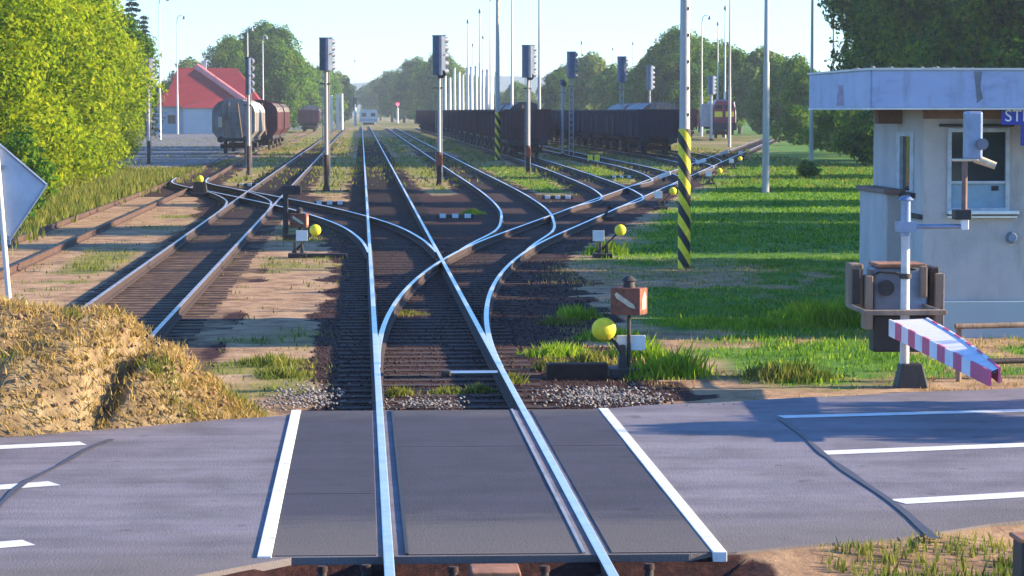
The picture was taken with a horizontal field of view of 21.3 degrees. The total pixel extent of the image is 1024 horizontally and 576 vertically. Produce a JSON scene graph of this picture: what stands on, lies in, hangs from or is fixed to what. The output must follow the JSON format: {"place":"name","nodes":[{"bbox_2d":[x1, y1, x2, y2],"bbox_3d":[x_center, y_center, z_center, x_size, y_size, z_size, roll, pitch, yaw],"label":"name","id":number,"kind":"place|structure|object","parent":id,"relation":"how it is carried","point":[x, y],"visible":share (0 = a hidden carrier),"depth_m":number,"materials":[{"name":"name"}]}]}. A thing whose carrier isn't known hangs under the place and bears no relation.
{"place":"outdoors","nodes":[
{"label":"outdoors","id":0,"kind":"place"},
{"bbox_2d":[101,132,278,168],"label":"yard pavement","id":1,"kind":"structure","parent":0,"point":[163,159],"depth_m":214.98,"materials":[{"name":"concrete"}]},
{"bbox_2d":[169,68,260,99],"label":"roof","id":2,"kind":"structure","parent":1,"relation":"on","point":[233,78],"depth_m":408.43,"materials":[{"name":"tile"}]},
{"bbox_2d":[154,60,246,133],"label":"house","id":3,"kind":"structure","parent":0,"point":[203,91],"depth_m":383.17,"materials":[{"name":"white tile"}]},
{"bbox_2d":[112,0,853,83],"label":"sky","id":4,"kind":"structure","parent":0,"point":[379,35],"materials":[{"name":"white"}]},
{"bbox_2d":[152,76,868,113],"bbox_3d":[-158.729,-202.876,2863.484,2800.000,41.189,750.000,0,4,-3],"label":"hills","id":5,"kind":"structure","parent":0,"point":[505,81],"depth_m":2827.06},
{"bbox_2d":[0,388,1023,575],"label":"road","id":6,"kind":"structure","parent":0,"point":[194,498],"depth_m":22.91,"materials":[{"name":"grey asphalt"}]},
{"bbox_2d":[0,439,113,506],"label":"tar seam","id":7,"kind":"object","parent":6,"relation":"on","point":[17,487],"visible":1,"depth_m":23.37,"materials":[{"name":"asphalt"}]},
{"bbox_2d":[257,408,726,561],"bbox_3d":[-0.391,1.691,23.795,3.310,0.252,9.350,0,4,-3],"label":"level crossing","id":8,"kind":"object","parent":6,"relation":"on","point":[474,482],"visible":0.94,"depth_m":22.44,"materials":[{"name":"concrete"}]},
{"bbox_2d":[0,409,1023,547],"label":"road markings","id":9,"kind":"object","parent":6,"relation":"on","point":[12,543],"visible":1,"depth_m":25.11,"materials":[{"name":"paint"}]},
{"bbox_2d":[778,418,938,537],"bbox_3d":[2.909,1.574,23.747,0.111,0.001,7.794,0,4,-3],"label":"tar seam","id":10,"kind":"object","parent":6,"relation":"on","point":[922,527],"visible":1,"depth_m":22.78,"materials":[{"name":"asphalt"}]},
{"bbox_2d":[0,114,1023,575],"bbox_3d":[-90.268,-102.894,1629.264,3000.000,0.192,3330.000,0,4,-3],"label":"ground","id":11,"kind":"structure","parent":0,"point":[298,302],"depth_m":49.45,"materials":[{"name":"soil"}]},
{"bbox_2d":[0,125,61,221],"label":"shrub","id":12,"kind":"object","parent":11,"relation":"on","point":[23,150],"visible":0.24,"depth_m":76.84,"materials":[{"name":"green plant"}]},
{"bbox_2d":[0,0,76,164],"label":"leafy bush","id":13,"kind":"object","parent":11,"relation":"on","point":[18,84],"visible":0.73,"depth_m":82.18,"materials":[{"name":"green plant"}]},
{"bbox_2d":[4,0,108,188],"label":"leafy bush","id":14,"kind":"object","parent":11,"relation":"on","point":[67,62],"visible":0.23,"depth_m":94.28,"materials":[{"name":"green plant"}]},
{"bbox_2d":[38,0,136,193],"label":"leafy bush","id":15,"kind":"object","parent":11,"relation":"on","point":[109,80],"visible":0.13,"depth_m":106.38,"materials":[{"name":"green plant"}]},
{"bbox_2d":[0,164,204,254],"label":"tall grass","id":16,"kind":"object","parent":11,"relation":"on","point":[71,200],"visible":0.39,"depth_m":103.05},
{"bbox_2d":[54,0,168,174],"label":"leafy bush","id":17,"kind":"object","parent":11,"relation":"on","point":[126,101],"visible":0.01,"depth_m":121.61,"materials":[{"name":"green plant"}]},
{"bbox_2d":[107,86,145,160],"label":"leafy bush","id":18,"kind":"object","parent":11,"relation":"on","point":[134,146],"visible":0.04,"depth_m":170.43,"materials":[{"name":"green plant"}]},
{"bbox_2d":[99,28,153,169],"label":"leafy bush","id":19,"kind":"object","parent":11,"relation":"on","point":[133,123],"visible":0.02,"depth_m":137.99,"materials":[{"name":"green plant"}]},
{"bbox_2d":[100,0,154,132],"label":"leafy bush","id":20,"kind":"object","parent":11,"relation":"on","point":[117,18],"visible":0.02,"depth_m":139.06,"materials":[{"name":"green plant"}]},
{"bbox_2d":[101,0,156,137],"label":"leafy bush","id":21,"kind":"object","parent":11,"relation":"on","point":[140,49],"visible":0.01,"depth_m":148.31,"materials":[{"name":"green plant"}]},
{"bbox_2d":[0,292,267,436],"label":"earth mound","id":22,"kind":"object","parent":11,"relation":"on","point":[73,420],"visible":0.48,"depth_m":27.05,"materials":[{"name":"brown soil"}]},
{"bbox_2d":[0,144,46,300],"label":"diamond sign","id":23,"kind":"object","parent":22,"relation":"on","point":[23,186],"visible":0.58,"depth_m":30.33,"materials":[{"name":"metal"}]},
{"bbox_2d":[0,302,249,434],"bbox_3d":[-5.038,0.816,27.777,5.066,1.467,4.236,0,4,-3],"label":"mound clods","id":24,"kind":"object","parent":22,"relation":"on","point":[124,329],"visible":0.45,"depth_m":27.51,"materials":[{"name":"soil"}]},
{"bbox_2d":[0,295,268,418],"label":"green mound grass","id":25,"kind":"structure","parent":22,"relation":"on","point":[153,366],"depth_m":27.65,"materials":[{"name":"plant"}]},
{"bbox_2d":[112,7,161,127],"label":"broadleaf tree","id":26,"kind":"object","parent":11,"relation":"on","point":[141,36],"visible":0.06,"depth_m":187.62,"materials":[{"name":"green plant"}]},
{"bbox_2d":[143,58,154,163],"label":"rail signal","id":27,"kind":"object","parent":11,"relation":"on","point":[148,139],"visible":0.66,"depth_m":163.98,"materials":[{"name":"metal"}]},
{"bbox_2d":[0,131,315,279],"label":"railway track","id":28,"kind":"structure","parent":11,"relation":"on","point":[30,261],"depth_m":78.99,"materials":[{"name":"metal"}]},
{"bbox_2d":[212,98,265,153],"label":"hopper wagon","id":29,"kind":"object","parent":28,"relation":"on","point":[229,120],"visible":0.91,"depth_m":195.79,"materials":[{"name":"grey metal"}]},
{"bbox_2d":[254,99,283,149],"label":"hopper wagon","id":30,"kind":"object","parent":28,"relation":"on","point":[274,119],"visible":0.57,"depth_m":215.41,"materials":[{"name":"red paint"}]},
{"bbox_2d":[11,192,356,399],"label":"weeds","id":31,"kind":"object","parent":11,"relation":"on","point":[98,267],"visible":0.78,"depth_m":56.30,"materials":[{"name":"plant"}]},
{"bbox_2d":[66,127,346,350],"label":"railway track","id":32,"kind":"structure","parent":11,"relation":"on","point":[258,230],"depth_m":59.52,"materials":[{"name":"metal"}]},
{"bbox_2d":[200,33,253,79],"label":"broadleaf tree","id":33,"kind":"object","parent":11,"relation":"on","point":[228,52],"visible":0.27,"depth_m":444.41,"materials":[{"name":"green plant"}]},
{"bbox_2d":[243,57,254,174],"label":"rail signal","id":34,"kind":"object","parent":11,"relation":"on","point":[249,76],"visible":1,"depth_m":139.46,"materials":[{"name":"metal"}]},
{"bbox_2d":[237,19,314,98],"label":"broadleaf tree","id":35,"kind":"object","parent":11,"relation":"on","point":[273,34],"visible":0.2,"depth_m":449.77,"materials":[{"name":"green plant"}]},
{"bbox_2d":[251,40,315,127],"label":"broadleaf tree","id":36,"kind":"object","parent":11,"relation":"on","point":[286,79],"visible":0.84,"depth_m":435.16,"materials":[{"name":"green plant"}]},
{"bbox_2d":[282,185,308,239],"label":"switch lantern","id":37,"kind":"object","parent":11,"relation":"on","point":[299,218],"visible":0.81,"depth_m":69.46,"materials":[{"name":"metal"}]},
{"bbox_2d":[163,177,436,259],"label":"railway track","id":38,"kind":"structure","parent":11,"relation":"on","point":[349,230],"depth_m":82.81,"materials":[{"name":"metal"}]},
{"bbox_2d":[288,224,320,257],"bbox_3d":[-4.670,-1.060,61.258,0.740,0.750,0.500,0,4,-3],"label":"switch stand","id":39,"kind":"object","parent":11,"relation":"on","point":[303,236],"visible":1,"depth_m":61.13,"materials":[{"name":"metal"}]},
{"bbox_2d":[319,37,335,190],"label":"rail signal","id":40,"kind":"object","parent":11,"relation":"on","point":[326,53],"visible":1,"depth_m":111.63,"materials":[{"name":"metal"}]},
{"bbox_2d":[333,71,357,123],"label":"broadleaf tree","id":41,"kind":"object","parent":11,"relation":"on","point":[344,81],"visible":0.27,"depth_m":695.72,"materials":[{"name":"green plant"}]},
{"bbox_2d":[373,69,398,121],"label":"broadleaf tree","id":42,"kind":"object","parent":11,"relation":"on","point":[384,82],"visible":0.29,"depth_m":795.86,"materials":[{"name":"green plant"}]},
{"bbox_2d":[380,72,412,122],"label":"broadleaf tree","id":43,"kind":"object","parent":11,"relation":"on","point":[402,112],"visible":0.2,"depth_m":756.21,"materials":[{"name":"green plant"}]},
{"bbox_2d":[389,56,424,123],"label":"broadleaf tree","id":44,"kind":"object","parent":11,"relation":"on","point":[402,87],"visible":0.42,"depth_m":695.25,"materials":[{"name":"green plant"}]},
{"bbox_2d":[408,61,431,119],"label":"broadleaf tree","id":45,"kind":"object","parent":11,"relation":"on","point":[416,100],"visible":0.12,"depth_m":656.57,"materials":[{"name":"green plant"}]},
{"bbox_2d":[432,35,448,185],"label":"rail signal","id":46,"kind":"object","parent":11,"relation":"on","point":[440,55],"visible":0.96,"depth_m":118.70,"materials":[{"name":"metal"}]},
{"bbox_2d":[414,51,469,109],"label":"broadleaf tree","id":47,"kind":"object","parent":11,"relation":"on","point":[427,81],"visible":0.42,"depth_m":636.31,"materials":[{"name":"green plant"}]},
{"bbox_2d":[250,381,672,411],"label":"pale gravel","id":48,"kind":"structure","parent":11,"relation":"on","point":[299,397],"depth_m":30.77,"materials":[{"name":"gravel"}]},
{"bbox_2d":[64,137,872,191],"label":"grass","id":49,"kind":"structure","parent":11,"relation":"on","point":[445,140],"depth_m":164.80,"materials":[{"name":"green plant"}]},
{"bbox_2d":[332,126,618,575],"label":"railway track","id":50,"kind":"structure","parent":11,"relation":"on","point":[384,193],"depth_m":40.23,"materials":[{"name":"metal"}]},
{"bbox_2d":[204,232,747,410],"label":"ballast","id":51,"kind":"structure","parent":11,"relation":"on","point":[473,357],"depth_m":40.01,"materials":[{"name":"gravel"}]},
{"bbox_2d":[387,128,569,249],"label":"railway track","id":52,"kind":"structure","parent":11,"relation":"on","point":[503,187],"depth_m":98.98,"materials":[{"name":"metal"}]},
{"bbox_2d":[468,563,520,575],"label":"track cover box","id":53,"kind":"object","parent":11,"relation":"on","point":[506,569],"visible":1,"depth_m":18.72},
{"bbox_2d":[495,0,499,159],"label":"striped mast","id":54,"kind":"object","parent":11,"relation":"on","point":[497,115],"visible":0.94,"depth_m":182.44,"materials":[{"name":"metal"}]},
{"bbox_2d":[521,45,536,173],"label":"rail signal","id":55,"kind":"object","parent":11,"relation":"on","point":[529,62],"visible":0.98,"depth_m":141.11,"materials":[{"name":"metal"}]},
{"bbox_2d":[216,309,852,397],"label":"straw weeds","id":56,"kind":"object","parent":11,"relation":"on","point":[768,372],"visible":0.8,"depth_m":33.61,"materials":[{"name":"green plant"}]},
{"bbox_2d":[416,128,657,210],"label":"railway track","id":57,"kind":"structure","parent":11,"relation":"on","point":[614,186],"depth_m":126.07,"materials":[{"name":"metal"}]},
{"bbox_2d":[500,109,550,157],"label":"open wagon","id":58,"kind":"object","parent":57,"relation":"on","point":[513,129],"visible":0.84,"depth_m":178.57,"materials":[{"name":"metal"}]},
{"bbox_2d":[534,71,571,109],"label":"broadleaf tree","id":59,"kind":"object","parent":11,"relation":"on","point":[550,94],"visible":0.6,"depth_m":478.49,"materials":[{"name":"green plant"}]},
{"bbox_2d":[366,138,778,377],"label":"railway track","id":60,"kind":"structure","parent":11,"relation":"on","point":[411,288],"depth_m":64.20,"materials":[{"name":"metal"}]},
{"bbox_2d":[700,99,736,137],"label":"diesel locomotive","id":61,"kind":"object","parent":60,"relation":"on","point":[720,116],"visible":0.77,"depth_m":307.19,"materials":[{"name":"metal"}]},
{"bbox_2d":[567,51,577,155],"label":"rail signal","id":62,"kind":"object","parent":11,"relation":"on","point":[572,65],"visible":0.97,"depth_m":195.18,"materials":[{"name":"metal"}]},
{"bbox_2d":[546,362,607,379],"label":"concrete sleeper block","id":63,"kind":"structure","parent":11,"relation":"on","point":[575,370],"depth_m":33.49,"materials":[{"name":"grey concrete"}]},
{"bbox_2d":[560,51,606,109],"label":"broadleaf tree","id":64,"kind":"object","parent":11,"relation":"on","point":[590,65],"visible":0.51,"depth_m":467.42,"materials":[{"name":"green plant"}]},
{"bbox_2d":[586,63,616,109],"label":"broadleaf tree","id":65,"kind":"object","parent":11,"relation":"on","point":[604,81],"visible":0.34,"depth_m":458.96,"materials":[{"name":"green plant"}]},
{"bbox_2d":[592,224,625,257],"bbox_3d":[2.186,-1.060,61.258,0.760,0.750,0.500,0,4,-3],"label":"switch stand","id":66,"kind":"object","parent":11,"relation":"on","point":[620,230],"visible":1,"depth_m":61.14,"materials":[{"name":"metal"}]},
{"bbox_2d":[539,146,695,189],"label":"railway track","id":67,"kind":"structure","parent":11,"relation":"on","point":[631,172],"depth_m":154.54,"materials":[{"name":"metal"}]},
{"bbox_2d":[592,276,649,378],"bbox_3d":[1.341,0.478,33.769,0.722,1.256,0.500,0,4,-3],"label":"switch stand","id":68,"kind":"object","parent":11,"relation":"on","point":[628,298],"visible":0.94,"depth_m":33.66,"materials":[{"name":"metal"}]},
{"bbox_2d":[547,139,714,173],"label":"railway track","id":69,"kind":"structure","parent":11,"relation":"on","point":[671,159],"depth_m":191.32,"materials":[{"name":"metal"}]},
{"bbox_2d":[574,110,612,146],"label":"open wagon","id":70,"kind":"object","parent":69,"relation":"on","point":[581,122],"visible":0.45,"depth_m":235.99,"materials":[{"name":"metal"}]},
{"bbox_2d":[587,110,629,149],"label":"open wagon","id":71,"kind":"object","parent":69,"relation":"on","point":[594,123],"visible":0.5,"depth_m":222.44,"materials":[{"name":"metal"}]},
{"bbox_2d":[602,109,649,151],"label":"open wagon","id":72,"kind":"object","parent":69,"relation":"on","point":[610,124],"visible":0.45,"depth_m":208.39,"materials":[{"name":"metal"}]},
{"bbox_2d":[619,109,678,154],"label":"open wagon","id":73,"kind":"object","parent":69,"relation":"on","point":[652,127],"visible":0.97,"depth_m":188.10,"materials":[{"name":"metal"}]},
{"bbox_2d":[616,59,665,103],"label":"broadleaf tree","id":74,"kind":"object","parent":11,"relation":"on","point":[635,91],"visible":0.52,"depth_m":398.59,"materials":[{"name":"green plant"}]},
{"bbox_2d":[457,207,860,380],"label":"bright weeds","id":75,"kind":"object","parent":11,"relation":"on","point":[666,364],"visible":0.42,"depth_m":41.37,"materials":[{"name":"green plant"}]},
{"bbox_2d":[476,165,872,254],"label":"grass","id":76,"kind":"structure","parent":11,"relation":"on","point":[717,206],"depth_m":88.99,"materials":[{"name":"green plant"}]},
{"bbox_2d":[644,24,723,116],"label":"broadleaf tree","id":77,"kind":"object","parent":11,"relation":"on","point":[665,61],"visible":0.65,"depth_m":398.51,"materials":[{"name":"green plant"}]},
{"bbox_2d":[678,0,690,268],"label":"striped mast","id":78,"kind":"object","parent":11,"relation":"on","point":[684,174],"visible":0.97,"depth_m":56.66,"materials":[{"name":"white metal"}]},
{"bbox_2d":[412,169,1022,385],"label":"bright grass patches","id":79,"kind":"object","parent":11,"relation":"on","point":[782,336],"visible":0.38,"depth_m":50.44,"materials":[{"name":"green plant"}]},
{"bbox_2d":[698,38,737,123],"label":"broadleaf tree","id":80,"kind":"object","parent":11,"relation":"on","point":[712,56],"visible":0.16,"depth_m":408.36,"materials":[{"name":"green plant"}]},
{"bbox_2d":[715,47,748,133],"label":"broadleaf tree","id":81,"kind":"object","parent":11,"relation":"on","point":[738,58],"visible":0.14,"depth_m":389.94,"materials":[{"name":"green plant"}]},
{"bbox_2d":[720,45,782,133],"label":"broadleaf tree","id":82,"kind":"object","parent":11,"relation":"on","point":[749,71],"visible":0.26,"depth_m":379.58,"materials":[{"name":"green plant"}]},
{"bbox_2d":[743,78,784,137],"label":"broadleaf tree","id":83,"kind":"object","parent":11,"relation":"on","point":[756,109],"visible":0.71,"depth_m":330.35,"materials":[{"name":"green plant"}]},
{"bbox_2d":[762,0,769,192],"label":"lamp pole","id":84,"kind":"object","parent":11,"relation":"on","point":[765,137],"visible":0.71,"depth_m":109.37,"materials":[{"name":"metal"}]},
{"bbox_2d":[536,257,1023,399],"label":"dry grass patches","id":85,"kind":"object","parent":11,"relation":"on","point":[711,286],"visible":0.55,"depth_m":50.75,"materials":[{"name":"plant"}]},
{"bbox_2d":[770,52,809,121],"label":"broadleaf tree","id":86,"kind":"object","parent":11,"relation":"on","point":[789,66],"visible":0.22,"depth_m":330.49,"materials":[{"name":"green plant"}]},
{"bbox_2d":[770,104,816,144],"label":"shrub","id":87,"kind":"object","parent":11,"relation":"on","point":[793,126],"visible":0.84,"depth_m":260.70,"materials":[{"name":"green plant"}]},
{"bbox_2d":[779,65,823,130],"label":"broadleaf tree","id":88,"kind":"object","parent":11,"relation":"on","point":[797,83],"visible":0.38,"depth_m":300.36,"materials":[{"name":"green plant"}]},
{"bbox_2d":[809,0,813,160],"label":"lamp pole","id":89,"kind":"object","parent":11,"relation":"on","point":[811,127],"visible":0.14,"depth_m":179.59,"materials":[{"name":"metal"}]},
{"bbox_2d":[798,110,844,151],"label":"shrub","id":90,"kind":"object","parent":11,"relation":"on","point":[826,122],"visible":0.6,"depth_m":215.58,"materials":[{"name":"green plant"}]},
{"bbox_2d":[826,110,867,156],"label":"shrub","id":91,"kind":"object","parent":11,"relation":"on","point":[849,117],"visible":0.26,"depth_m":196.28,"materials":[{"name":"green plant"}]},
{"bbox_2d":[817,0,877,110],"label":"broadleaf tree","id":92,"kind":"object","parent":11,"relation":"on","point":[842,9],"visible":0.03,"depth_m":206.30,"materials":[{"name":"green plant"}]},
{"bbox_2d":[835,110,873,165],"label":"shrub","id":93,"kind":"object","parent":11,"relation":"on","point":[862,137],"visible":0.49,"depth_m":160.74,"materials":[{"name":"green plant"}]},
{"bbox_2d":[824,0,908,70],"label":"broadleaf tree","id":94,"kind":"object","parent":11,"relation":"on","point":[875,46],"visible":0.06,"depth_m":190.60,"materials":[{"name":"green plant"}]},
{"bbox_2d":[862,0,946,67],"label":"broadleaf tree","id":95,"kind":"object","parent":11,"relation":"on","point":[900,14],"visible":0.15,"depth_m":179.44,"materials":[{"name":"green plant"}]},
{"bbox_2d":[807,66,1023,338],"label":"signal cabin","id":96,"kind":"object","parent":11,"relation":"on","point":[918,133],"visible":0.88,"depth_m":39.46,"materials":[{"name":"white paint"}]},
{"bbox_2d":[896,131,914,190],"bbox_3d":[5.928,-1.901,40.666,0.120,0.875,1.258,0,4,-3],"label":"side window frame","id":97,"kind":"structure","parent":96,"relation":"in","point":[905,141],"depth_m":40.84,"materials":[{"name":"paint"}]},
{"bbox_2d":[947,128,1009,210],"bbox_3d":[6.754,-1.711,39.435,0.914,1.215,0.120,0,4,-3],"label":"window frame","id":98,"kind":"structure","parent":96,"relation":"in","point":[988,189],"depth_m":39.43,"materials":[{"name":"paint"}]},
{"bbox_2d":[1001,110,1023,145],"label":"station sign","id":99,"kind":"object","parent":96,"relation":"hanging from","point":[1012,117],"visible":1,"depth_m":38.66,"materials":[{"name":"blue metal"}]},
{"bbox_2d":[819,528,1012,575],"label":"verge grass","id":100,"kind":"structure","parent":11,"relation":"on","point":[934,568],"depth_m":19.57,"materials":[{"name":"green plant"}]},
{"bbox_2d":[893,111,996,388],"bbox_3d":[5.177,-0.454,32.459,1.193,3.305,0.353,0,4,-3],"label":"warning light mast","id":101,"kind":"object","parent":11,"relation":"on","point":[908,374],"visible":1,"depth_m":32.38,"materials":[{"name":"grey metal"}]},
{"bbox_2d":[845,261,946,351],"bbox_3d":[4.737,0.274,33.260,1.212,1.104,1.820,0,4,-3],"label":"barrier machine","id":102,"kind":"object","parent":101,"relation":"attached to","point":[873,296],"visible":0.89,"depth_m":33.58,"materials":[{"name":"metal"}]},
{"bbox_2d":[889,318,1000,385],"bbox_3d":[4.633,0.659,29.069,0.468,0.242,6.554,0,4,1],"label":"crossing barrier","id":103,"kind":"object","parent":102,"relation":"attached to","point":[938,342],"visible":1,"depth_m":28.86,"materials":[{"name":"metal"}]},
{"bbox_2d":[895,0,1023,67],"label":"broadleaf tree","id":104,"kind":"object","parent":11,"relation":"on","point":[956,53],"visible":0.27,"depth_m":169.05,"materials":[{"name":"green plant"}]},
{"bbox_2d":[945,0,1023,67],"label":"broadleaf tree","id":105,"kind":"object","parent":11,"relation":"on","point":[1013,57],"visible":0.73,"depth_m":164.44,"materials":[{"name":"green plant"}]},
{"bbox_2d":[954,322,1023,381],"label":"railing","id":106,"kind":"object","parent":11,"relation":"on","point":[959,327],"visible":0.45,"depth_m":33.10,"materials":[{"name":"metal"}]},
{"bbox_2d":[1009,532,1023,575],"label":"dark post","id":107,"kind":"object","parent":11,"relation":"on","point":[1018,555],"visible":1,"depth_m":18.13,"materials":[{"name":"black paint"}]},
{"bbox_2d":[565,252,1023,390],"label":"short grass","id":108,"kind":"structure","parent":0,"point":[801,347],"depth_m":44.72,"materials":[{"name":"green plant"}]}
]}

